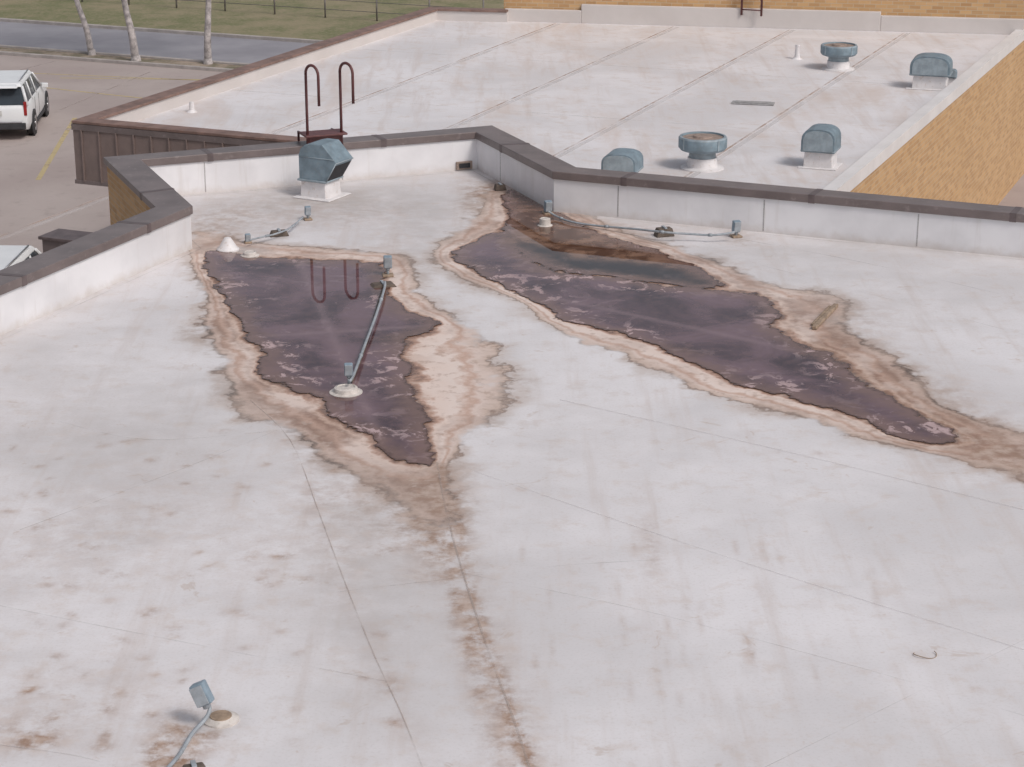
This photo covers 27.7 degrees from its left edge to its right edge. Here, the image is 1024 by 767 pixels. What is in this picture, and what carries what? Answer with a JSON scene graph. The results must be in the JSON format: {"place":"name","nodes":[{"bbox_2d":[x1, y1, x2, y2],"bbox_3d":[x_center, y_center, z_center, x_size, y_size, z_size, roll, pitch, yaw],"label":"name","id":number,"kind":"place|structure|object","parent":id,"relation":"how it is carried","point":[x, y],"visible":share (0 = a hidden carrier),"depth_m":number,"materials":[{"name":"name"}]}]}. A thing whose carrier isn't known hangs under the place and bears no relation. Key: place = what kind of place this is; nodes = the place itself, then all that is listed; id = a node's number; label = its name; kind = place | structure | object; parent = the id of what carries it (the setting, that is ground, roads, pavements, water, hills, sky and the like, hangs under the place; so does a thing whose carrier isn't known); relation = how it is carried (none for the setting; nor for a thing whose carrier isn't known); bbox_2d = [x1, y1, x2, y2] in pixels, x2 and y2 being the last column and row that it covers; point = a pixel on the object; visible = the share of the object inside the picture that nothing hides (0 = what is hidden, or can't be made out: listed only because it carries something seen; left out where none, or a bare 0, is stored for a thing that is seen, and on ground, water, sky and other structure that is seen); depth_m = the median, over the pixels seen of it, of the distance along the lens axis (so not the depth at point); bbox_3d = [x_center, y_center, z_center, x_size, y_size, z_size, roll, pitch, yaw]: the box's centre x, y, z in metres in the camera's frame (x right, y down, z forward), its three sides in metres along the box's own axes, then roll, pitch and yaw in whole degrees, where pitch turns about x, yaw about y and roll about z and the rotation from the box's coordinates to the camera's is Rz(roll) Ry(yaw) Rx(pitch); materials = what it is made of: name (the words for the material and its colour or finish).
{"place":"outdoors","nodes":[
{"label":"outdoors","id":0,"kind":"place"},
{"bbox_2d":[0,21,313,62],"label":"road","id":1,"kind":"structure","parent":0,"point":[229,49],"depth_m":80.35,"materials":[{"name":"grey asphalt"}]},
{"bbox_2d":[203,0,212,64],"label":"bare tree","id":2,"kind":"object","parent":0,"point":[207,59],"visible":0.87,"depth_m":75.31,"materials":[{"name":"beige plant"}]},
{"bbox_2d":[0,0,503,39],"bbox_3d":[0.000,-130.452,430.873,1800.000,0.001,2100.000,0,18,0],"label":"ground","id":3,"kind":"structure","parent":0,"point":[260,19],"depth_m":87.82,"materials":[{"name":"green plant"}]},
{"bbox_2d":[74,0,95,54],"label":"bare tree","id":4,"kind":"object","parent":3,"relation":"on","point":[90,47],"visible":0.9,"depth_m":77.19,"materials":[{"name":"beige plant"}]},
{"bbox_2d":[0,51,231,71],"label":"kerb","id":5,"kind":"structure","parent":3,"relation":"on","point":[203,68],"depth_m":75.96,"materials":[{"name":"concrete"}]},
{"bbox_2d":[0,47,241,68],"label":"leaf litter","id":6,"kind":"object","parent":3,"relation":"on","point":[117,57],"depth_m":76.97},
{"bbox_2d":[0,45,250,65],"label":"kerb","id":7,"kind":"structure","parent":3,"relation":"on","point":[123,55],"depth_m":77.23,"materials":[{"name":"concrete"}]},
{"bbox_2d":[121,0,140,60],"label":"bare tree","id":8,"kind":"object","parent":3,"relation":"on","point":[135,55],"visible":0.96,"depth_m":75.91,"materials":[{"name":"beige plant"}]},
{"bbox_2d":[0,18,322,42],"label":"kerb","id":9,"kind":"structure","parent":3,"relation":"on","point":[163,30],"depth_m":82.84,"materials":[{"name":"concrete"}]},
{"bbox_2d":[81,0,483,20],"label":"post and rail fence","id":10,"kind":"object","parent":3,"relation":"on","point":[325,9],"visible":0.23,"depth_m":86.47,"materials":[{"name":"metal"}]},
{"bbox_2d":[0,169,1023,766],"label":"roof membrane","id":11,"kind":"object","parent":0,"point":[662,557],"visible":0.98,"depth_m":20.88,"materials":[{"name":"white rubber"}]},
{"bbox_2d":[166,679,214,766],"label":"conduit junction box","id":12,"kind":"object","parent":11,"relation":"on","point":[201,694],"visible":1,"depth_m":16.71,"materials":[{"name":"paint"}]},
{"bbox_2d":[182,760,205,766],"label":"pipe support block","id":13,"kind":"object","parent":11,"relation":"on","point":[193,763],"depth_m":16.16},
{"bbox_2d":[203,710,238,728],"bbox_3d":[-2.382,2.731,16.971,0.300,0.050,0.300,0,18,0],"label":"pipe flashing","id":14,"kind":"object","parent":11,"relation":"on","point":[218,719],"visible":0.94,"depth_m":16.91,"materials":[{"name":"white plastic"}]},
{"bbox_2d":[217,237,238,251],"bbox_3d":[-4.275,-2.104,31.186,0.340,0.200,0.340,0,18,0],"label":"pipe boot","id":15,"kind":"object","parent":11,"relation":"on","point":[227,244],"visible":1,"depth_m":31.11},
{"bbox_2d":[244,233,251,243],"bbox_3d":[-4.024,-2.207,31.591,0.112,0.158,0.112,-6,19,-16],"label":"conduit junction box","id":16,"kind":"object","parent":11,"relation":"on","point":[247,237],"visible":0.9,"depth_m":31.55,"materials":[{"name":"paint"}]},
{"bbox_2d":[241,250,258,257],"bbox_3d":[-3.902,-1.932,30.876,0.280,0.070,0.280,0,18,0],"label":"pipe flashing","id":17,"kind":"object","parent":11,"relation":"on","point":[249,254],"visible":1,"depth_m":30.81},
{"bbox_2d":[269,228,288,236],"bbox_3d":[-3.597,-2.329,32.000,0.292,0.110,0.122,-6,19,-16],"label":"pipe support block","id":18,"kind":"object","parent":11,"relation":"on","point":[285,233],"depth_m":31.96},
{"bbox_2d":[249,216,303,240],"bbox_3d":[-3.560,-2.372,31.969,0.167,0.056,1.589,8,20,23],"label":"electrical conduit","id":19,"kind":"object","parent":18,"relation":"on","point":[292,226],"visible":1,"depth_m":31.78,"materials":[{"name":"grey metal"}]},
{"bbox_2d":[303,206,312,220],"bbox_3d":[-3.244,-2.708,32.948,0.128,0.227,0.128,-6,19,-16],"label":"conduit junction box","id":20,"kind":"object","parent":11,"relation":"on","point":[307,211],"visible":0.99,"depth_m":32.91,"materials":[{"name":"paint"}]},
{"bbox_2d":[203,250,441,465],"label":"rain puddle","id":21,"kind":"object","parent":11,"relation":"on","point":[306,322],"visible":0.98,"depth_m":27.18,"materials":[{"name":"liquid"}]},
{"bbox_2d":[293,138,352,201],"bbox_3d":[-3.115,-3.556,34.374,0.832,0.930,0.700,10,21,26],"label":"gooseneck roof vent","id":22,"kind":"object","parent":11,"relation":"on","point":[324,164],"visible":1,"depth_m":34.20,"materials":[{"name":"grey metal"}]},
{"bbox_2d":[329,384,362,397],"bbox_3d":[-1.991,0.076,24.859,0.400,0.080,0.400,0,18,0],"label":"pipe flashing","id":23,"kind":"object","parent":11,"relation":"on","point":[345,390],"visible":1,"depth_m":24.78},
{"bbox_2d":[344,363,353,384],"bbox_3d":[-1.969,-0.096,25.000,0.136,0.316,0.136,-2,19,-5],"label":"conduit junction box","id":24,"kind":"object","parent":11,"relation":"on","point":[348,370],"visible":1,"depth_m":24.94,"materials":[{"name":"paint"}]},
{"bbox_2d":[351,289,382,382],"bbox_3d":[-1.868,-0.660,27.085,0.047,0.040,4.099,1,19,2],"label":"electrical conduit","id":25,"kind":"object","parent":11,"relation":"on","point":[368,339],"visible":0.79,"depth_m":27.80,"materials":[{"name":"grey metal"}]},
{"bbox_2d":[370,280,396,287],"bbox_3d":[-1.825,-1.407,29.324,0.350,0.060,0.224,-6,19,-16],"label":"pipe support block","id":26,"kind":"object","parent":11,"relation":"on","point":[380,284],"depth_m":29.27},
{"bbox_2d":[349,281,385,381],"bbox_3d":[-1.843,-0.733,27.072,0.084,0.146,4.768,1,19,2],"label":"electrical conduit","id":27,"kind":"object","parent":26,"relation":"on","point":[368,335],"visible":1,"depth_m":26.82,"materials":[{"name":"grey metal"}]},
{"bbox_2d":[382,255,393,276],"bbox_3d":[-1.784,-1.690,29.786,0.160,0.304,0.160,-2,19,-5],"label":"conduit junction box","id":28,"kind":"object","parent":11,"relation":"on","point":[387,261],"visible":1,"depth_m":29.74,"materials":[{"name":"paint"}]},
{"bbox_2d":[453,543,473,603],"bbox_3d":[-0.368,1.948,19.378,0.096,0.001,6.956,-3,19,-8],"label":"roof seam","id":29,"kind":"object","parent":11,"relation":"on","point":[471,599],"visible":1,"depth_m":19.69,"materials":[{"name":"beige"}]},
{"bbox_2d":[494,182,505,190],"bbox_3d":[-0.202,-3.319,34.942,0.195,0.120,0.143,-6,19,-16],"label":"pipe support block","id":30,"kind":"object","parent":11,"relation":"on","point":[499,186],"depth_m":34.89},
{"bbox_2d":[0,139,1023,335],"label":"parapet wall","id":31,"kind":"structure","parent":11,"relation":"on","point":[42,297],"depth_m":32.24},
{"bbox_2d":[456,161,471,169],"bbox_3d":[-0.837,-3.825,36.359,0.300,0.140,0.065,-7,20,-21],"label":"roof scupper","id":32,"kind":"object","parent":31,"relation":"attached to","point":[461,165],"visible":1,"depth_m":36.33,"materials":[{"name":"brown metal"}]},
{"bbox_2d":[0,125,1023,294],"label":"metal coping","id":33,"kind":"object","parent":31,"relation":"on","point":[135,174],"visible":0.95,"depth_m":32.30,"materials":[{"name":"metal"}]},
{"bbox_2d":[0,273,26,286],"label":"coping joint","id":34,"kind":"object","parent":33,"relation":"on","point":[24,280],"visible":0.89,"depth_m":27.37,"materials":[{"name":"metal"}]},
{"bbox_2d":[116,221,151,232],"bbox_3d":[-5.491,-2.280,30.119,0.526,0.135,0.100,8,20,21],"label":"coping joint","id":35,"kind":"object","parent":33,"relation":"on","point":[148,227],"visible":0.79,"depth_m":30.05,"materials":[{"name":"metal"}]},
{"bbox_2d":[140,188,174,199],"bbox_3d":[-5.484,-2.929,32.059,0.526,0.135,0.100,-7,20,-21],"label":"coping joint","id":36,"kind":"object","parent":33,"relation":"on","point":[155,191],"visible":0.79,"depth_m":32.02,"materials":[{"name":"metal"}]},
{"bbox_2d":[200,148,213,161],"bbox_3d":[-5.124,-3.842,34.787,0.100,0.135,0.526,-7,20,-21],"label":"coping joint","id":37,"kind":"object","parent":33,"relation":"on","point":[209,155],"visible":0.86,"depth_m":34.57,"materials":[{"name":"metal"}]},
{"bbox_2d":[297,62,354,143],"bbox_3d":[-3.186,-4.091,35.342,0.813,2.832,0.904,-7,20,-21],"label":"roof access ladder","id":38,"kind":"object","parent":33,"relation":"attached to","point":[316,135],"visible":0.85,"depth_m":35.02,"materials":[{"name":"brown metal"}]},
{"bbox_2d":[372,134,386,146],"bbox_3d":[-2.302,-4.209,35.884,0.100,0.135,0.526,-7,20,-21],"label":"coping joint","id":39,"kind":"object","parent":33,"relation":"on","point":[383,142],"visible":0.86,"depth_m":35.67,"materials":[{"name":"metal"}]},
{"bbox_2d":[499,143,529,152],"bbox_3d":[0.048,-4.026,35.338,0.526,0.135,0.100,-7,20,-21],"label":"coping joint","id":40,"kind":"object","parent":33,"relation":"on","point":[500,147],"visible":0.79,"depth_m":35.27,"materials":[{"name":"grey metal"}]},
{"bbox_2d":[620,172,637,185],"bbox_3d":[1.868,-3.272,33.084,0.100,0.135,0.526,8,20,21],"label":"coping joint","id":41,"kind":"object","parent":33,"relation":"on","point":[624,180],"visible":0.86,"depth_m":32.87,"materials":[{"name":"metal"}]},
{"bbox_2d":[808,189,822,203],"bbox_3d":[4.682,-2.899,31.968,0.100,0.135,0.526,8,20,21],"label":"coping joint","id":42,"kind":"object","parent":33,"relation":"on","point":[811,197],"visible":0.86,"depth_m":31.75,"materials":[{"name":"metal"}]},
{"bbox_2d":[1009,207,1021,221],"bbox_3d":[7.495,-2.525,30.851,0.100,0.135,0.526,8,20,21],"label":"coping joint","id":43,"kind":"object","parent":33,"relation":"on","point":[1013,213],"visible":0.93,"depth_m":30.64,"materials":[{"name":"metal"}]},
{"bbox_2d":[537,217,552,226],"bbox_3d":[0.519,-2.538,32.594,0.240,0.130,0.240,0,18,0],"label":"pipe flashing","id":44,"kind":"object","parent":11,"relation":"on","point":[544,221],"visible":1,"depth_m":32.53,"materials":[{"name":"white plastic"}]},
{"bbox_2d":[542,200,553,214],"bbox_3d":[0.579,-2.833,33.325,0.160,0.224,0.160,-6,19,-16],"label":"conduit junction box","id":45,"kind":"object","parent":11,"relation":"on","point":[547,205],"visible":0.98,"depth_m":33.28,"materials":[{"name":"paint"}]},
{"bbox_2d":[547,210,734,236],"bbox_3d":[1.870,-2.423,32.133,3.219,0.151,0.530,10,21,27],"label":"electrical conduit","id":46,"kind":"object","parent":11,"relation":"on","point":[648,230],"visible":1,"depth_m":31.88,"materials":[{"name":"grey metal"}]},
{"bbox_2d":[654,225,673,237],"bbox_3d":[2.347,-2.348,31.994,0.294,0.150,0.163,-6,19,-16],"label":"pipe support block","id":47,"kind":"object","parent":11,"relation":"on","point":[663,228],"depth_m":31.94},
{"bbox_2d":[450,189,957,443],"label":"rain puddle","id":48,"kind":"object","parent":11,"relation":"on","point":[733,337],"visible":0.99,"depth_m":28.28,"materials":[{"name":"liquid"}]},
{"bbox_2d":[729,220,742,237],"bbox_3d":[3.452,-2.383,31.917,0.160,0.264,0.160,-6,19,-16],"label":"conduit junction box","id":49,"kind":"object","parent":11,"relation":"on","point":[736,226],"visible":0.98,"depth_m":31.87,"materials":[{"name":"paint"}]},
{"bbox_2d":[811,303,837,329],"bbox_3d":[4.177,-0.904,27.829,0.125,0.050,1.163,8,20,21],"label":"timber sleeper","id":50,"kind":"object","parent":11,"relation":"on","point":[821,318],"visible":1,"depth_m":27.76,"materials":[{"name":"brown wood"}]},
{"bbox_2d":[0,55,1023,252],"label":"parking lot","id":51,"kind":"structure","parent":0,"point":[56,195],"depth_m":61.41,"materials":[{"name":"grey asphalt"}]},
{"bbox_2d":[0,245,40,269],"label":"parked car","id":52,"kind":"object","parent":51,"relation":"on","point":[10,255],"visible":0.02,"depth_m":43.94,"materials":[{"name":"white paint"}]},
{"bbox_2d":[0,69,48,135],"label":"parked car","id":53,"kind":"object","parent":51,"relation":"on","point":[24,101],"visible":1,"depth_m":63.11,"materials":[{"name":"white paint"}]},
{"bbox_2d":[36,118,76,179],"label":"parking line","id":54,"kind":"object","parent":51,"relation":"on","point":[49,160],"visible":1,"depth_m":61.26,"materials":[{"name":"beige paint"}]},
{"bbox_2d":[38,228,92,252],"bbox_3d":[-8.090,-1.095,38.789,1.100,3.460,0.660,8,20,21],"label":"entrance canopy","id":55,"kind":"object","parent":51,"relation":"on","point":[58,237],"visible":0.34,"depth_m":38.19,"materials":[{"name":"brown metal"}]},
{"bbox_2d":[49,88,140,97],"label":"parking line","id":56,"kind":"object","parent":51,"relation":"on","point":[93,92],"visible":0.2,"depth_m":70.45,"materials":[{"name":"beige paint"}]},
{"bbox_2d":[34,73,184,79],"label":"parking line","id":57,"kind":"object","parent":51,"relation":"on","point":[103,76],"visible":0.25,"depth_m":73.45,"materials":[{"name":"beige paint"}]},
{"bbox_2d":[107,167,150,224],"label":"brick outer wall","id":58,"kind":"structure","parent":51,"relation":"on","point":[125,202],"depth_m":33.64,"materials":[{"name":"brown brick"}]},
{"bbox_2d":[86,78,200,79],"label":"parking line","id":59,"kind":"object","parent":51,"relation":"on","point":[135,78],"visible":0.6,"depth_m":73.08,"materials":[{"name":"beige paint"}]},
{"bbox_2d":[504,0,1023,185],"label":"brick wall","id":60,"kind":"structure","parent":51,"relation":"on","point":[983,8],"depth_m":56.48,"materials":[{"name":"brick"}]},
{"bbox_2d":[505,8,580,22],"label":"base flashing","id":61,"kind":"object","parent":60,"relation":"attached to","point":[543,15],"visible":1,"depth_m":57.79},
{"bbox_2d":[581,4,880,30],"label":"base flashing","id":62,"kind":"object","parent":60,"relation":"attached to","point":[733,17],"visible":1,"depth_m":56.92,"materials":[{"name":"white plastic"}]},
{"bbox_2d":[740,0,762,15],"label":"wall ladder","id":63,"kind":"object","parent":60,"relation":"attached to","point":[760,10],"depth_m":56.63,"materials":[{"name":"metal"}]},
{"bbox_2d":[880,15,1023,34],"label":"base flashing","id":64,"kind":"object","parent":60,"relation":"attached to","point":[937,24],"visible":0.86,"depth_m":55.95,"materials":[{"name":"white plastic"}]},
{"bbox_2d":[850,41,1023,204],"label":"brick wall","id":65,"kind":"structure","parent":51,"relation":"on","point":[962,148],"depth_m":49.89,"materials":[{"name":"brick"}]},
{"bbox_2d":[833,29,1023,191],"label":"edge drip metal","id":66,"kind":"object","parent":65,"relation":"on","point":[853,180],"visible":0.5,"depth_m":44.40,"materials":[{"name":"white metal"}]},
{"bbox_2d":[135,20,1007,188],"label":"roof membrane","id":67,"kind":"object","parent":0,"point":[570,87],"visible":0.33,"depth_m":47.88,"materials":[{"name":"white plastic"}]},
{"bbox_2d":[187,101,196,112],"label":"vent pipe","id":68,"kind":"object","parent":67,"relation":"on","point":[191,108],"visible":1,"depth_m":45.48,"materials":[{"name":"white plastic"}]},
{"bbox_2d":[106,11,507,121],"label":"roof curb","id":69,"kind":"structure","parent":67,"relation":"on","point":[137,114],"depth_m":51.04,"materials":[{"name":"white plastic"}]},
{"bbox_2d":[71,7,507,141],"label":"metal coping","id":70,"kind":"object","parent":69,"relation":"on","point":[98,118],"visible":0.75,"depth_m":45.97,"materials":[{"name":"metal"}]},
{"bbox_2d":[601,148,643,172],"bbox_3d":[2.056,-4.005,38.662,0.759,0.660,0.682,6,19,16],"label":"hooded roof vent","id":71,"kind":"object","parent":67,"relation":"on","point":[625,159],"visible":0.58,"depth_m":38.34,"materials":[{"name":"grey metal"}]},
{"bbox_2d":[678,131,726,172],"bbox_3d":[3.685,-4.483,40.124,0.940,0.640,0.940,0,18,0],"label":"mushroom roof vent","id":72,"kind":"object","parent":67,"relation":"on","point":[702,148],"visible":1,"depth_m":39.90,"materials":[{"name":"grey metal"}]},
{"bbox_2d":[731,100,774,105],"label":"roof hatch plate","id":73,"kind":"object","parent":67,"relation":"on","point":[753,103],"visible":1,"depth_m":46.34,"materials":[{"name":"grey metal"}]},
{"bbox_2d":[792,44,801,59],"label":"vent pipe","id":74,"kind":"object","parent":67,"relation":"on","point":[797,53],"visible":1,"depth_m":51.99,"materials":[{"name":"white plastic"}]},
{"bbox_2d":[724,38,894,151],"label":"roof seam","id":75,"kind":"object","parent":67,"relation":"on","point":[798,101],"visible":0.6,"depth_m":44.23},
{"bbox_2d":[797,123,842,170],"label":"hooded roof vent","id":76,"kind":"object","parent":67,"relation":"on","point":[820,145],"visible":1,"depth_m":40.04,"materials":[{"name":"grey metal"}]},
{"bbox_2d":[820,42,857,71],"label":"mushroom roof vent","id":77,"kind":"object","parent":67,"relation":"on","point":[838,54],"visible":1,"depth_m":50.41,"materials":[{"name":"metal"}]},
{"bbox_2d":[823,30,1021,189],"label":"edge curb","id":78,"kind":"structure","parent":67,"relation":"on","point":[860,162],"depth_m":44.26,"materials":[{"name":"white metal"}]},
{"bbox_2d":[906,52,952,90],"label":"hooded roof vent","id":79,"kind":"object","parent":67,"relation":"on","point":[932,71],"visible":0.92,"depth_m":47.94,"materials":[{"name":"metal"}]},
{"bbox_2d":[948,69,956,83],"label":"hooded roof vent","id":80,"kind":"object","parent":67,"relation":"on","point":[952,77],"visible":0.52,"depth_m":48.64,"materials":[{"name":"grey metal"}]},
{"label":"soffit","id":81,"kind":"object","parent":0,"visible":0},
{"bbox_2d":[73,123,281,182],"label":"metal fascia","id":82,"kind":"structure","parent":81,"relation":"on","point":[107,148],"depth_m":42.80,"materials":[{"name":"brown metal"}]},
{"bbox_2d":[80,130,84,181],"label":"fascia rib","id":83,"kind":"object","parent":82,"relation":"attached to","point":[82,150],"visible":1,"depth_m":43.12,"materials":[{"name":"brown metal"}]},
{"bbox_2d":[75,179,107,186],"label":"fascia trim bottom","id":84,"kind":"structure","parent":82,"relation":"attached to","point":[105,184],"depth_m":43.23,"materials":[{"name":"metal"}]},
{"bbox_2d":[97,132,102,183],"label":"fascia rib","id":85,"kind":"object","parent":82,"relation":"attached to","point":[99,149],"visible":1,"depth_m":42.96,"materials":[{"name":"brown metal"}]},
{"bbox_2d":[115,133,117,155],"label":"fascia rib","id":86,"kind":"object","parent":82,"relation":"attached to","point":[116,144],"visible":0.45,"depth_m":42.71,"materials":[{"name":"brown metal"}]},
{"bbox_2d":[132,135,134,154],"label":"fascia rib","id":87,"kind":"object","parent":82,"relation":"attached to","point":[133,144],"visible":0.45,"depth_m":42.55,"materials":[{"name":"brown metal"}]},
{"bbox_2d":[150,136,152,152],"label":"fascia rib","id":88,"kind":"object","parent":82,"relation":"attached to","point":[151,144],"visible":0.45,"depth_m":42.38,"materials":[{"name":"metal"}]},
{"bbox_2d":[71,123,278,145],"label":"fascia trim top","id":89,"kind":"structure","parent":82,"relation":"attached to","point":[201,138],"depth_m":42.17,"materials":[{"name":"brown metal"}]}
]}

